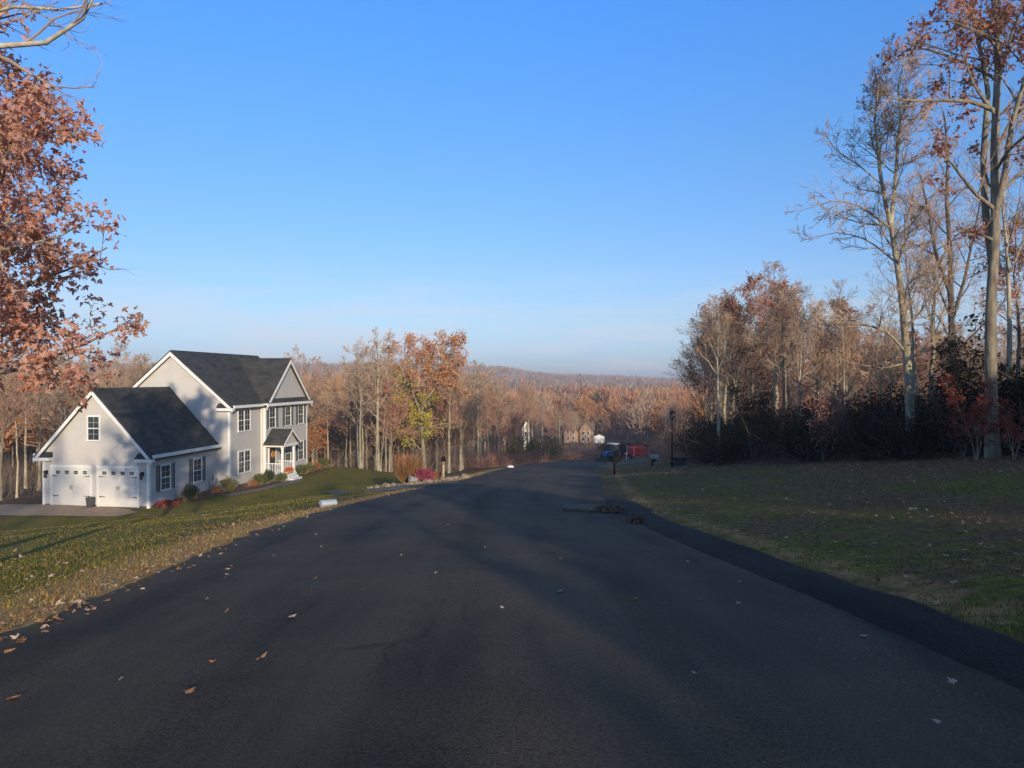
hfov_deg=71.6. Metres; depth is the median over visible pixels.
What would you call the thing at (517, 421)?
bare tree
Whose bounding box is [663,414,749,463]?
bush
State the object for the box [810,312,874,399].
bare tree
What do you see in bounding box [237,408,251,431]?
window
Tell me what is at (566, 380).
hill woods
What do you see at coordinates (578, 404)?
orange tree
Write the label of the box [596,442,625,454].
bush
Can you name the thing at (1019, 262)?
russet tree
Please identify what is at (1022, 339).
bare tree
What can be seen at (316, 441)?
beech sapling
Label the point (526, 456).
bush
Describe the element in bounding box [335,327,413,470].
bare tree
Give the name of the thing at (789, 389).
bare tree
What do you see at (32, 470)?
undergrowth
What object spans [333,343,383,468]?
bare tree
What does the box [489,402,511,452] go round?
bare tree
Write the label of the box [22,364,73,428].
bare tree
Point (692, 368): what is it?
russet tree
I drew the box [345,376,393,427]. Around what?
bare tree
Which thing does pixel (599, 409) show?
orange tree
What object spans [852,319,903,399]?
bare tree
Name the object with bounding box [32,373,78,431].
bare tree
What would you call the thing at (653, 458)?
mailbox
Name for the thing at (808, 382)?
bare tree
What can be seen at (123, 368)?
bare tree
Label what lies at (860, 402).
sapling
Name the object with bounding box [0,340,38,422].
bare tree
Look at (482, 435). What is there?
bare tree
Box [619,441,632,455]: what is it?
bush
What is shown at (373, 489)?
driveway
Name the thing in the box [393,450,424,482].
ornamental grass
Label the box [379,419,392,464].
bare tree
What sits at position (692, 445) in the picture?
bush
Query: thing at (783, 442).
bush
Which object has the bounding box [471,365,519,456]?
bare tree
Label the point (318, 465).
shrub
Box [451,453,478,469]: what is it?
bush
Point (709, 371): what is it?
bare tree
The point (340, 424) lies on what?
bare tree
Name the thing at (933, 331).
bare tree
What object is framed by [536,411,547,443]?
bare tree
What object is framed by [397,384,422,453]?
bare tree
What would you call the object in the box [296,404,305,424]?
window
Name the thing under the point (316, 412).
bare tree
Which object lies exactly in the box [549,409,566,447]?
bare tree
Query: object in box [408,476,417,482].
boulder
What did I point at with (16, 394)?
bare tree
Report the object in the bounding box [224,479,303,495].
front path
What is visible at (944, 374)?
bare tree
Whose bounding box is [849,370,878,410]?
bare tree
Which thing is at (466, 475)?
edging stone
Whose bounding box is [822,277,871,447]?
bare tree
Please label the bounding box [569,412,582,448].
bare tree
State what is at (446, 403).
bare tree
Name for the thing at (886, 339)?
bare tree
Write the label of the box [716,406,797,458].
bush
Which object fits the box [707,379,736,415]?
bare tree
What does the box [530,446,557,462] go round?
bush
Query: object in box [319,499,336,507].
plastic box
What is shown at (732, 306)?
bare tree
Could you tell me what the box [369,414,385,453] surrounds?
bare tree
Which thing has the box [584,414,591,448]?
bare tree
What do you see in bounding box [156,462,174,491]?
window
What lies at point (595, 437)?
house
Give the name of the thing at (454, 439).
bare tree
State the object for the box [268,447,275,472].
front door
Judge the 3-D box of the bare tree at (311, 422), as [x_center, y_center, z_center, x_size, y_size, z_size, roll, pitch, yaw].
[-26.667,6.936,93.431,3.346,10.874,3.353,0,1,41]
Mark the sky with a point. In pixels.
(562, 185)
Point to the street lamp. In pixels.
(672, 413)
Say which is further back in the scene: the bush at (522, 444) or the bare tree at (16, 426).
the bush at (522, 444)
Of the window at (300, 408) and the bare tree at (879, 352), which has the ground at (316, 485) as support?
the bare tree at (879, 352)
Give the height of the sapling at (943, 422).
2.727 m
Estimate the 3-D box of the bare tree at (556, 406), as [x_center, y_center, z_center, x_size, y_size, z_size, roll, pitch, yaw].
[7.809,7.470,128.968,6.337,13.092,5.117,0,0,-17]
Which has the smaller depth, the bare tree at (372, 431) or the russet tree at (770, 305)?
the russet tree at (770, 305)
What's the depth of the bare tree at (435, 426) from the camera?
83.56 m
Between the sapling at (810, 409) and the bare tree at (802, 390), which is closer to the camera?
the sapling at (810, 409)
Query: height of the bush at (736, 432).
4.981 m
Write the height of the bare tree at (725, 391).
12.773 m
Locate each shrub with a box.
[154,498,179,507]
[178,483,199,501]
[207,483,224,493]
[217,475,237,491]
[246,478,262,486]
[252,473,273,484]
[263,469,276,481]
[274,472,289,481]
[295,464,308,474]
[301,463,317,472]
[309,460,325,469]
[317,458,331,467]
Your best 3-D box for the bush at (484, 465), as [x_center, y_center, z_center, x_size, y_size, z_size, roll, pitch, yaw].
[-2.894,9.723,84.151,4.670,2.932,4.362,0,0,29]
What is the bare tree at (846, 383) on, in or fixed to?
on the ground at (316, 485)
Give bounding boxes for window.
[86,415,100,440]
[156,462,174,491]
[189,457,205,483]
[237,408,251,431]
[238,449,251,473]
[267,406,277,428]
[283,405,292,425]
[284,446,291,463]
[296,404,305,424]
[296,440,305,460]
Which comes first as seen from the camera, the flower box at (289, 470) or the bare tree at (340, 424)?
the flower box at (289, 470)
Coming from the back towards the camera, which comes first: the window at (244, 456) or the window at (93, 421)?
the window at (244, 456)
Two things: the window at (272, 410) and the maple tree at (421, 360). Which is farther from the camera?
the maple tree at (421, 360)
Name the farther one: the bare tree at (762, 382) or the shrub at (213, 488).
the bare tree at (762, 382)
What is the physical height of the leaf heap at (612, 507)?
0.326 m
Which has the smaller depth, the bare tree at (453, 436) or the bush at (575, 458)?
the bare tree at (453, 436)
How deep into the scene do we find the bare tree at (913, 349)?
33.02 m
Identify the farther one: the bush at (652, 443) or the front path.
the bush at (652, 443)
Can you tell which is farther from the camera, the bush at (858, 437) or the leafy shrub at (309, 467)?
the leafy shrub at (309, 467)
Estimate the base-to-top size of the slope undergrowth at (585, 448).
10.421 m
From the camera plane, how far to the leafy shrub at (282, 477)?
54.54 m
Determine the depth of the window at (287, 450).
59.13 m
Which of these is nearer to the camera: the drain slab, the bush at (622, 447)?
the drain slab
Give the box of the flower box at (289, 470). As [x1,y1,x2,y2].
[280,467,293,474]
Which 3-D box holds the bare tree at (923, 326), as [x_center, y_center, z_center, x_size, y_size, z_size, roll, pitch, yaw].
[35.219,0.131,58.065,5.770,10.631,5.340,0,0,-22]
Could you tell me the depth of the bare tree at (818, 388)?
51.21 m
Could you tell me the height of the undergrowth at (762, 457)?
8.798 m
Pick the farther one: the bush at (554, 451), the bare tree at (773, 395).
the bush at (554, 451)
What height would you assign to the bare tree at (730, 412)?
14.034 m
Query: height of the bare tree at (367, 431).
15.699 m
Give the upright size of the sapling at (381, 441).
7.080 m
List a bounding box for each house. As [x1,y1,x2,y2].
[33,350,312,508]
[564,419,605,442]
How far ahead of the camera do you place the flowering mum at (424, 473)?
43.95 m
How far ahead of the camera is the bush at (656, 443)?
86.03 m
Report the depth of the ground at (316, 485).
14.61 m
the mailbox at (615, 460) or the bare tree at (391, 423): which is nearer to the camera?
the mailbox at (615, 460)
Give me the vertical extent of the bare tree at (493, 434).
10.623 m
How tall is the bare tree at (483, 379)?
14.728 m
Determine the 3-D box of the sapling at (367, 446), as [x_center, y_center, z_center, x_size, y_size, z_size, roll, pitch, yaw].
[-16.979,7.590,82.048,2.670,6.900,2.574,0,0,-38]
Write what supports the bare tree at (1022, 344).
on the ground at (316, 485)
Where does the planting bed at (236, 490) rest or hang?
on the ground at (316, 485)
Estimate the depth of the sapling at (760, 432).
35.31 m
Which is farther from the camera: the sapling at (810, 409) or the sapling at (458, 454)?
the sapling at (458, 454)
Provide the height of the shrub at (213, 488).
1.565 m
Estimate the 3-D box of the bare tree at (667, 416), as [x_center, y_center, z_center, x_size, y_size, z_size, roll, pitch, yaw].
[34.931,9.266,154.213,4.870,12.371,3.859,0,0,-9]
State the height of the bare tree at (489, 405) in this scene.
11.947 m
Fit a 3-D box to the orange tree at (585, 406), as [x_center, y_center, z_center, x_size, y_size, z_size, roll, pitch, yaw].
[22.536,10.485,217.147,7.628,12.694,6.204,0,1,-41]
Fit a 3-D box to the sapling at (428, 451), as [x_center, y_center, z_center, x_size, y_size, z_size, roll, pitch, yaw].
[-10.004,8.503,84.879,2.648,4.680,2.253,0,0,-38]
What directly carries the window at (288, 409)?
in the house at (170, 424)
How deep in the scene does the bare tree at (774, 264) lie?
52.92 m
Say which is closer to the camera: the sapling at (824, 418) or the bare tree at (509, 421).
the sapling at (824, 418)
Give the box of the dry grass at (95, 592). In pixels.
[0,454,1023,638]
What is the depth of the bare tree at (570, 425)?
165.21 m
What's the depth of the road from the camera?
5.18 m
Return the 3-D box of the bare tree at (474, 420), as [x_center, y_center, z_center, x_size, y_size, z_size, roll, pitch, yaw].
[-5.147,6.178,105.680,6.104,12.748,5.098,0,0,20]
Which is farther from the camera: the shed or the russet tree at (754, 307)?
the shed
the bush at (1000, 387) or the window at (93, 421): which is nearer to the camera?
the bush at (1000, 387)
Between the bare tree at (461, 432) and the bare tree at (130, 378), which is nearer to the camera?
the bare tree at (130, 378)
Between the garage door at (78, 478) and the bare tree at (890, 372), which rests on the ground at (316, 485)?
the bare tree at (890, 372)
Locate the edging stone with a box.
[461,473,470,477]
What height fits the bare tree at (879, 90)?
16.936 m
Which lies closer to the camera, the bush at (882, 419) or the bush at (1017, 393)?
the bush at (1017, 393)
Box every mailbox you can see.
[441,454,445,476]
[612,456,620,473]
[650,455,658,465]
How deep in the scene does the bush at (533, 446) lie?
96.75 m
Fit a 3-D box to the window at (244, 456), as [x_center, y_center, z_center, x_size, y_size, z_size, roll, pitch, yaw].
[-19.894,5.754,52.800,0.110,1.707,1.890,0,0,8]
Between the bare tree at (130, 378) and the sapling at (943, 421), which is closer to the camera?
the sapling at (943, 421)
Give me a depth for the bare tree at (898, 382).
52.13 m
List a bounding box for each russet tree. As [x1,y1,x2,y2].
[664,336,736,426]
[721,271,815,411]
[754,276,831,410]
[810,296,879,449]
[970,209,1023,388]
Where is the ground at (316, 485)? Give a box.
[0,371,1023,642]
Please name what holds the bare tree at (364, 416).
on the ground at (316, 485)
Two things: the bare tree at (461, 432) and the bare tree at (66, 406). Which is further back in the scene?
the bare tree at (461, 432)
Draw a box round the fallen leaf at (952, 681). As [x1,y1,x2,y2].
[947,677,956,683]
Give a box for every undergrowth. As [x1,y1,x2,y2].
[2,434,534,498]
[475,437,650,464]
[683,372,1023,463]
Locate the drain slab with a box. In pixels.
[563,504,600,511]
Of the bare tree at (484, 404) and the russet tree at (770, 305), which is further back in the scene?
the bare tree at (484, 404)
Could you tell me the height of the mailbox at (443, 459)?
2.040 m
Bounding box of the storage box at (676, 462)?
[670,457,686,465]
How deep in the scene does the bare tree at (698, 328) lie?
58.55 m
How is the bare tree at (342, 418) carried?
on the ground at (316, 485)
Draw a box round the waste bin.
[85,496,94,506]
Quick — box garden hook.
[209,474,213,493]
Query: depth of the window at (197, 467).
48.62 m
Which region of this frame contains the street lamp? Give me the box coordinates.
[669,409,674,466]
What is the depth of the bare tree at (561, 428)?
180.20 m
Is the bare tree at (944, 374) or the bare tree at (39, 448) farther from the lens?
the bare tree at (39, 448)
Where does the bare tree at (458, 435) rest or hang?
on the ground at (316, 485)
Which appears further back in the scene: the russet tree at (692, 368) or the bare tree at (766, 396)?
the bare tree at (766, 396)
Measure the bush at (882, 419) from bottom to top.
4.645 m
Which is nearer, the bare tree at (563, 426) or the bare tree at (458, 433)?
the bare tree at (458, 433)
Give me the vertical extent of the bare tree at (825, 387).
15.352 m
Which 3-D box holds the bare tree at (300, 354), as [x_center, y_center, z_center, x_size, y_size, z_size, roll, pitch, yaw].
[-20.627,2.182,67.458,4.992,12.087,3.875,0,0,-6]
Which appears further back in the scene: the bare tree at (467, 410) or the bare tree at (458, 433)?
the bare tree at (458, 433)
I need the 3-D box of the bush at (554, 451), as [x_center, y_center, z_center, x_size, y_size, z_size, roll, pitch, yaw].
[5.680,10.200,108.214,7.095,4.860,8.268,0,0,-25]
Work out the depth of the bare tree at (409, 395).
79.70 m
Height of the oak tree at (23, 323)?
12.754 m
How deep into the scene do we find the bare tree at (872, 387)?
49.71 m
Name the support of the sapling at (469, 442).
on the ground at (316, 485)
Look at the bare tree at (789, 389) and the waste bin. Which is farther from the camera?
the bare tree at (789, 389)
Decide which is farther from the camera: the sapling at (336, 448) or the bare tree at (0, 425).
the sapling at (336, 448)
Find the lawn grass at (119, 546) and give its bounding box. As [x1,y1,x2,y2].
[0,473,476,617]
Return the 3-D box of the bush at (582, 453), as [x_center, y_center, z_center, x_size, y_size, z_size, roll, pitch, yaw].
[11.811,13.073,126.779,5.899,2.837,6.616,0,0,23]
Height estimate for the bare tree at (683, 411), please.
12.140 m
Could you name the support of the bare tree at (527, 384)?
on the ground at (316, 485)
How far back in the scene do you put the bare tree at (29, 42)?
8.77 m
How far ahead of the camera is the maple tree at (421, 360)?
75.46 m
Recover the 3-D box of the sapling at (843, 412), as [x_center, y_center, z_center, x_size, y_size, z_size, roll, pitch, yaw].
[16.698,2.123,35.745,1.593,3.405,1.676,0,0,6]
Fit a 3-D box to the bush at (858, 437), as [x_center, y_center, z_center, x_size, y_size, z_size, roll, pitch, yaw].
[14.144,2.799,28.284,4.430,3.246,4.024,0,0,6]
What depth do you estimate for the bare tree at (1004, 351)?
48.51 m
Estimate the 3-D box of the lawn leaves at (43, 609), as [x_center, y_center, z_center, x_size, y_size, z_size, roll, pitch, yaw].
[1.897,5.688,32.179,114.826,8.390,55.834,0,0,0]
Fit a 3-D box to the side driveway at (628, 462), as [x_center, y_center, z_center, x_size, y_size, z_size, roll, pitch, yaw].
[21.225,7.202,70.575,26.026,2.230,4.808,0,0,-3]
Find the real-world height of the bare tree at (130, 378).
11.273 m
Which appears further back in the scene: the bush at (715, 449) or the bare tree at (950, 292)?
the bush at (715, 449)
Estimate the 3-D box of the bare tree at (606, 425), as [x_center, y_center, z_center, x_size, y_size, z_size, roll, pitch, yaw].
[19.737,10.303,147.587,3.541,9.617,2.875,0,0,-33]
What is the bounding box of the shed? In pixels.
[520,420,529,450]
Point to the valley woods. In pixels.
(631, 412)
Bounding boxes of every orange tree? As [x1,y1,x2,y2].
[571,407,582,421]
[574,400,584,421]
[575,398,595,421]
[583,398,603,421]
[589,401,607,432]
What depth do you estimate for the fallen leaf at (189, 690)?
4.51 m
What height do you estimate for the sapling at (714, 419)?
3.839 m
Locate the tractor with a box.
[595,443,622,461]
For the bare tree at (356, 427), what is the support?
on the ground at (316, 485)
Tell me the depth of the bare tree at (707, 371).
48.77 m
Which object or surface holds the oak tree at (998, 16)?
on the ground at (316, 485)
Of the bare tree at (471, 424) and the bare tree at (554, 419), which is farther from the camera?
the bare tree at (554, 419)
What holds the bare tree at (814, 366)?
on the ground at (316, 485)
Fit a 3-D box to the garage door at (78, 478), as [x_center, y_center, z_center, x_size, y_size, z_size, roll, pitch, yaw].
[-27.483,6.331,44.256,2.860,2.540,0.104,0,0,8]
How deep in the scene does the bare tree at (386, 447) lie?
77.54 m
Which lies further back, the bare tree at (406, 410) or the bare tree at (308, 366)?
the bare tree at (406, 410)
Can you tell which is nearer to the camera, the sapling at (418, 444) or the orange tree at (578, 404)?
the sapling at (418, 444)
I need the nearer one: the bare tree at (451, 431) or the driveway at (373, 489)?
the driveway at (373, 489)
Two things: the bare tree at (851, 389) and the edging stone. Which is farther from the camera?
the bare tree at (851, 389)
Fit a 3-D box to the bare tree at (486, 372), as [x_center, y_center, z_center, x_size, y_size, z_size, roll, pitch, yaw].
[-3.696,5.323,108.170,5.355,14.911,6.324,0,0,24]
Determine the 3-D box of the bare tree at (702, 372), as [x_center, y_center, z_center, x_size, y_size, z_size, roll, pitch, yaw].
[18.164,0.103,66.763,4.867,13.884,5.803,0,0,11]
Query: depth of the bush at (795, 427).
32.35 m
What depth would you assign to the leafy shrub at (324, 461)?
62.80 m
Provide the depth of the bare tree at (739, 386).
65.19 m
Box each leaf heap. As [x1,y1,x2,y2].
[585,503,651,512]
[619,514,645,523]
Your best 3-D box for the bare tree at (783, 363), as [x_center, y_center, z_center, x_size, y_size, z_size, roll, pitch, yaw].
[15.352,-0.679,41.903,3.953,10.348,4.862,0,0,16]
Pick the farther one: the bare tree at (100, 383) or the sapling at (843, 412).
the bare tree at (100, 383)
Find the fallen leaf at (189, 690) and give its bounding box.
[184,687,194,693]
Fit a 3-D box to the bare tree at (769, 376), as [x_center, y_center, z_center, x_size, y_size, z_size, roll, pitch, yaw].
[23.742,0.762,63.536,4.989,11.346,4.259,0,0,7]
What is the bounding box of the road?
[0,456,1023,767]
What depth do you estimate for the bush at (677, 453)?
54.39 m
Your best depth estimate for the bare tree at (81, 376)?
89.13 m
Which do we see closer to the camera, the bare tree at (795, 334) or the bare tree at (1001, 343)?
the bare tree at (795, 334)
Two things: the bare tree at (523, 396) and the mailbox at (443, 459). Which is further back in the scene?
the bare tree at (523, 396)
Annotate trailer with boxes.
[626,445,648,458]
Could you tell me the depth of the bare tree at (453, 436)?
96.54 m
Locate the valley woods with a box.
[0,354,1002,466]
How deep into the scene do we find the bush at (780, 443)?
39.91 m
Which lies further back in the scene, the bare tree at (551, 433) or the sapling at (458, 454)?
the bare tree at (551, 433)
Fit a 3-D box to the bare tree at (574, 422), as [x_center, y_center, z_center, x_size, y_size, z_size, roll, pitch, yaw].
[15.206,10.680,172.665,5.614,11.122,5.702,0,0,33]
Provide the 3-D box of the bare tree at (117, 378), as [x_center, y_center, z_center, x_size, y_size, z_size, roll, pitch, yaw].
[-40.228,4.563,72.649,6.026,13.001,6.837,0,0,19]
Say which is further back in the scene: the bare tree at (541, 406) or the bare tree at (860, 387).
the bare tree at (541, 406)
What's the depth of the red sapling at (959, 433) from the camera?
24.03 m
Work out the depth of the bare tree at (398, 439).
89.64 m
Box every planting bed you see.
[174,482,282,501]
[299,467,327,475]
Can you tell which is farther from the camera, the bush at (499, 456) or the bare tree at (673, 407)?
the bare tree at (673, 407)
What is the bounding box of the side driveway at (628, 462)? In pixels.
[599,458,666,465]
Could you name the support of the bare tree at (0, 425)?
on the ground at (316, 485)
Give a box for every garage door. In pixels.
[50,465,91,505]
[96,466,139,507]
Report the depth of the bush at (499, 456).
85.88 m
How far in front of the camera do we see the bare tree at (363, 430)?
95.06 m
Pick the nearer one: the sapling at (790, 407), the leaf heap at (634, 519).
the leaf heap at (634, 519)
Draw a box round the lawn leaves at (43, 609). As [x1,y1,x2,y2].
[0,446,1023,652]
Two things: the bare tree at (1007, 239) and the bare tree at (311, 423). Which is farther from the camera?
the bare tree at (311, 423)
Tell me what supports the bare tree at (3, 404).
on the ground at (316, 485)
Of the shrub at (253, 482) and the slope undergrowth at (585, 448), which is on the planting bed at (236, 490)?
the shrub at (253, 482)
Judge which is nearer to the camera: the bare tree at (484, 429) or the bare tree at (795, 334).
the bare tree at (795, 334)
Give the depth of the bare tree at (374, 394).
79.58 m
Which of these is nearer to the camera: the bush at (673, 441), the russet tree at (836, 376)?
the russet tree at (836, 376)
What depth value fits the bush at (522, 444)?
94.69 m
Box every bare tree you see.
[0,0,129,128]
[0,337,47,432]
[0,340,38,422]
[0,358,36,500]
[0,363,24,492]
[0,380,39,497]
[0,401,22,430]
[8,355,54,488]
[10,357,75,490]
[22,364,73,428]
[27,343,96,419]
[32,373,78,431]
[36,357,99,429]
[48,361,100,409]
[52,383,84,427]
[67,371,120,410]
[71,362,118,408]
[79,340,152,394]
[102,366,130,387]
[109,354,149,386]
[130,352,150,385]
[282,344,320,396]
[298,355,329,463]
[303,366,347,464]
[308,406,315,452]
[309,379,318,463]
[311,362,344,452]
[314,377,342,458]
[315,406,337,465]
[318,345,387,467]
[323,371,363,467]
[332,394,358,466]
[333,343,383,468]
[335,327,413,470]
[344,365,393,468]
[344,377,382,466]
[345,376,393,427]
[346,351,414,444]
[349,372,379,468]
[354,400,371,467]
[358,382,388,469]
[362,374,420,471]
[364,345,420,471]
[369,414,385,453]
[370,391,401,471]
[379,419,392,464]
[381,392,396,468]
[384,368,423,458]
[387,404,419,471]
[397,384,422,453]
[397,390,430,459]
[403,380,427,457]
[403,386,445,440]
[425,370,465,461]
[425,385,452,471]
[425,391,448,464]
[428,390,457,455]
[430,350,478,472]
[434,372,480,470]
[442,392,462,466]
[442,408,465,467]
[443,374,485,469]
[445,395,467,450]
[445,399,474,453]
[451,414,469,465]
[457,387,484,467]
[460,360,493,462]
[461,385,488,457]
[464,374,497,461]
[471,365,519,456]
[472,390,509,460]
[474,378,499,459]
[477,371,508,463]
[481,418,501,445]
[483,407,500,449]
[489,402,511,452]
[498,397,525,450]
[501,398,531,461]
[510,379,537,449]
[519,381,542,451]
[519,389,539,447]
[521,386,540,444]
[534,397,551,441]
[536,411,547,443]
[539,389,571,456]
[543,392,567,425]
[544,416,560,438]
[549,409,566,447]
[556,409,569,447]
[557,412,568,449]
[562,412,574,448]
[563,407,586,449]
[565,418,574,450]
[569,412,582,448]
[577,424,584,449]
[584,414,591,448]
[598,410,613,437]
[642,407,651,441]
[656,389,688,430]
[659,405,668,422]
[662,398,676,426]
[665,302,761,429]
[667,386,688,430]
[669,400,689,426]
[673,293,745,459]
[673,313,750,419]
[677,301,730,422]
[681,315,731,424]
[686,288,765,452]
[695,292,769,441]
[706,327,767,419]
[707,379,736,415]
[722,347,763,412]
[733,319,792,396]
[734,347,772,409]
[737,260,818,413]
[738,284,810,455]
[740,369,781,409]
[741,285,798,409]
[753,368,797,408]
[754,299,832,406]
[754,334,788,394]
[760,285,865,456]
[761,297,853,402]
[778,356,809,406]
[780,363,830,408]
[784,32,977,457]
[792,318,830,402]
[795,369,825,400]
[796,327,876,399]
[802,326,832,402]
[803,367,864,403]
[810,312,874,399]
[813,324,880,404]
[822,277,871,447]
[825,359,862,404]
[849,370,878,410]
[850,306,916,405]
[850,339,896,401]
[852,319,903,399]
[857,372,880,406]
[859,326,925,450]
[862,188,946,439]
[863,350,904,401]
[865,322,923,408]
[869,316,922,408]
[872,92,1023,448]
[878,329,945,396]
[895,180,985,406]
[897,324,946,390]
[920,321,969,394]
[922,321,983,371]
[927,334,973,452]
[940,323,981,363]
[948,86,1023,451]
[961,322,1021,375]
[972,322,1021,380]
[997,310,1023,362]
[997,329,1023,373]
[1002,317,1023,373]
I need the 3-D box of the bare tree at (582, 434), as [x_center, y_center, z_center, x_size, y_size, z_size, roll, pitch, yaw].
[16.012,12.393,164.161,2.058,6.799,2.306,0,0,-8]
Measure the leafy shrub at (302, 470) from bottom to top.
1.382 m
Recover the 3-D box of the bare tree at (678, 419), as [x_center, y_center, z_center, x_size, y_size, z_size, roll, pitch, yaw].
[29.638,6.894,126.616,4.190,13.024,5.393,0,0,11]
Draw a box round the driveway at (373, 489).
[326,482,458,493]
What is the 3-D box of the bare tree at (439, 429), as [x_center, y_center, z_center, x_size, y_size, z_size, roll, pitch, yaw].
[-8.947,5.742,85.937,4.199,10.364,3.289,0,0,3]
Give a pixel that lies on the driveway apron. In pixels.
(36, 510)
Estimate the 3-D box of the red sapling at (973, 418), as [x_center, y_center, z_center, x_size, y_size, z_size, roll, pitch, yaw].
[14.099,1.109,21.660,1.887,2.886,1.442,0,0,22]
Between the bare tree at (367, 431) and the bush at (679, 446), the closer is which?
the bush at (679, 446)
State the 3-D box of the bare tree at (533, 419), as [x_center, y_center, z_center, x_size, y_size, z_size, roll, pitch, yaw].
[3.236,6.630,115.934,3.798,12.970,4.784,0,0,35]
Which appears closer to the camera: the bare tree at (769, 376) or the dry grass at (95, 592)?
the dry grass at (95, 592)
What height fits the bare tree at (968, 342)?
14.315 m
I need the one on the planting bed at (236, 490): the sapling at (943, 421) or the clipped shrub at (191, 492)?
the clipped shrub at (191, 492)
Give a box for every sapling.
[307,417,329,463]
[329,431,341,462]
[347,428,365,459]
[361,420,373,463]
[363,399,392,471]
[409,422,423,459]
[418,438,433,461]
[424,435,435,467]
[453,442,466,467]
[455,422,474,465]
[464,418,477,456]
[467,434,479,456]
[701,408,727,451]
[720,367,784,463]
[749,398,784,461]
[762,396,796,459]
[776,398,796,419]
[797,398,822,424]
[805,380,846,462]
[834,394,855,454]
[854,389,884,416]
[919,312,1003,455]
[926,381,979,451]
[927,389,961,454]
[938,373,1009,460]
[942,403,977,456]
[995,397,1023,459]
[997,347,1023,389]
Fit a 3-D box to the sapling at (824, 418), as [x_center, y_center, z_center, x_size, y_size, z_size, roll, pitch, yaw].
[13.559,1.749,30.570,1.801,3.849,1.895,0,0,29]
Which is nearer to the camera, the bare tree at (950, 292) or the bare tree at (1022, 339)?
the bare tree at (950, 292)
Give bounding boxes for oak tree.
[0,0,150,412]
[862,0,1023,458]
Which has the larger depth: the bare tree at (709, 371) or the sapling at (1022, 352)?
the bare tree at (709, 371)
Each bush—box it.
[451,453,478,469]
[470,454,503,468]
[474,452,511,467]
[487,450,514,466]
[489,434,550,463]
[504,452,526,465]
[512,450,539,464]
[527,438,550,462]
[530,435,575,461]
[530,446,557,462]
[556,451,581,460]
[561,450,593,459]
[573,450,590,458]
[594,442,608,451]
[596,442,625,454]
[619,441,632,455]
[636,429,668,454]
[639,433,670,455]
[641,416,712,463]
[642,421,690,453]
[642,429,681,458]
[654,422,691,458]
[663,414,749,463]
[665,430,698,458]
[679,427,709,461]
[685,429,758,465]
[696,414,761,460]
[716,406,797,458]
[740,399,865,466]
[755,408,806,458]
[775,423,843,458]
[809,383,972,464]
[820,414,920,461]
[839,398,934,453]
[848,385,973,454]
[899,363,1023,456]
[941,352,1023,461]
[968,377,1023,444]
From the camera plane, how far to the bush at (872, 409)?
29.04 m
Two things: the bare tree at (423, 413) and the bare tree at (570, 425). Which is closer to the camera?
the bare tree at (423, 413)
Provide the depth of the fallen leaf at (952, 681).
4.79 m
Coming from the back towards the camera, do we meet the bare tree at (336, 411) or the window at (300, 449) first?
the bare tree at (336, 411)
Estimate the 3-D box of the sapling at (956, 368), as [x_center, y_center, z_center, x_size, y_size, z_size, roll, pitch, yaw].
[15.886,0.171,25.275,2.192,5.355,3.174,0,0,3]
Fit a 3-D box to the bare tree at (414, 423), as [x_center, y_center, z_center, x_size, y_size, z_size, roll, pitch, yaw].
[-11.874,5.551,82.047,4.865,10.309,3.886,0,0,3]
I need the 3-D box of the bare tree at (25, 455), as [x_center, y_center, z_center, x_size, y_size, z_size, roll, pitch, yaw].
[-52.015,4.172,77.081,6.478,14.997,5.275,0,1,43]
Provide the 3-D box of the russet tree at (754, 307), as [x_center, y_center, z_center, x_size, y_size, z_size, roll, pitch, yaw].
[17.736,-1.303,49.845,6.331,13.565,5.260,0,0,3]
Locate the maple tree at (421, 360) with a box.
[380,327,471,468]
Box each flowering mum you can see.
[414,467,436,481]
[431,471,445,479]
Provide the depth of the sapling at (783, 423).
38.02 m
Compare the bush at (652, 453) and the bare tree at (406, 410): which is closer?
the bush at (652, 453)
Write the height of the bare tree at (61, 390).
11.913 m
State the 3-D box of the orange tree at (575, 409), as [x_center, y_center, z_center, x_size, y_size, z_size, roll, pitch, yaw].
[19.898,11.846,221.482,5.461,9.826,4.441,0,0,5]
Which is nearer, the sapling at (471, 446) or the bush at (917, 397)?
the bush at (917, 397)
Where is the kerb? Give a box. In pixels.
[604,497,1023,690]
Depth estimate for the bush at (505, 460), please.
86.62 m
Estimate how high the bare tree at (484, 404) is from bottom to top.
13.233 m
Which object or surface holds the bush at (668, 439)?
on the ground at (316, 485)
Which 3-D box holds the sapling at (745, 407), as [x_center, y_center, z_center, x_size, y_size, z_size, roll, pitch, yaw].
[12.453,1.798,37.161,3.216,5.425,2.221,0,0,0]
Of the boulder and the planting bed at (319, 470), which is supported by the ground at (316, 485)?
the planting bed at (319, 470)
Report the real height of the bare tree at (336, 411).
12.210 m
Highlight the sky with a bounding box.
[0,0,1023,381]
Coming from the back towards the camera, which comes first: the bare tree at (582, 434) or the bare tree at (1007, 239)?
the bare tree at (582, 434)
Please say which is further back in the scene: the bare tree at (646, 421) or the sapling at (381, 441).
the bare tree at (646, 421)
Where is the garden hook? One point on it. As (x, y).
(209, 481)
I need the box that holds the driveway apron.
[0,504,135,515]
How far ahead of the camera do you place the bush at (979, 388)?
23.65 m
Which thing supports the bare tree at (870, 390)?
on the ground at (316, 485)
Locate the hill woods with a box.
[5,360,960,399]
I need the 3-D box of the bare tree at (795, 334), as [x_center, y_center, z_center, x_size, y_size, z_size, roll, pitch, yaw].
[15.338,-0.500,36.338,4.204,9.110,4.455,0,0,-10]

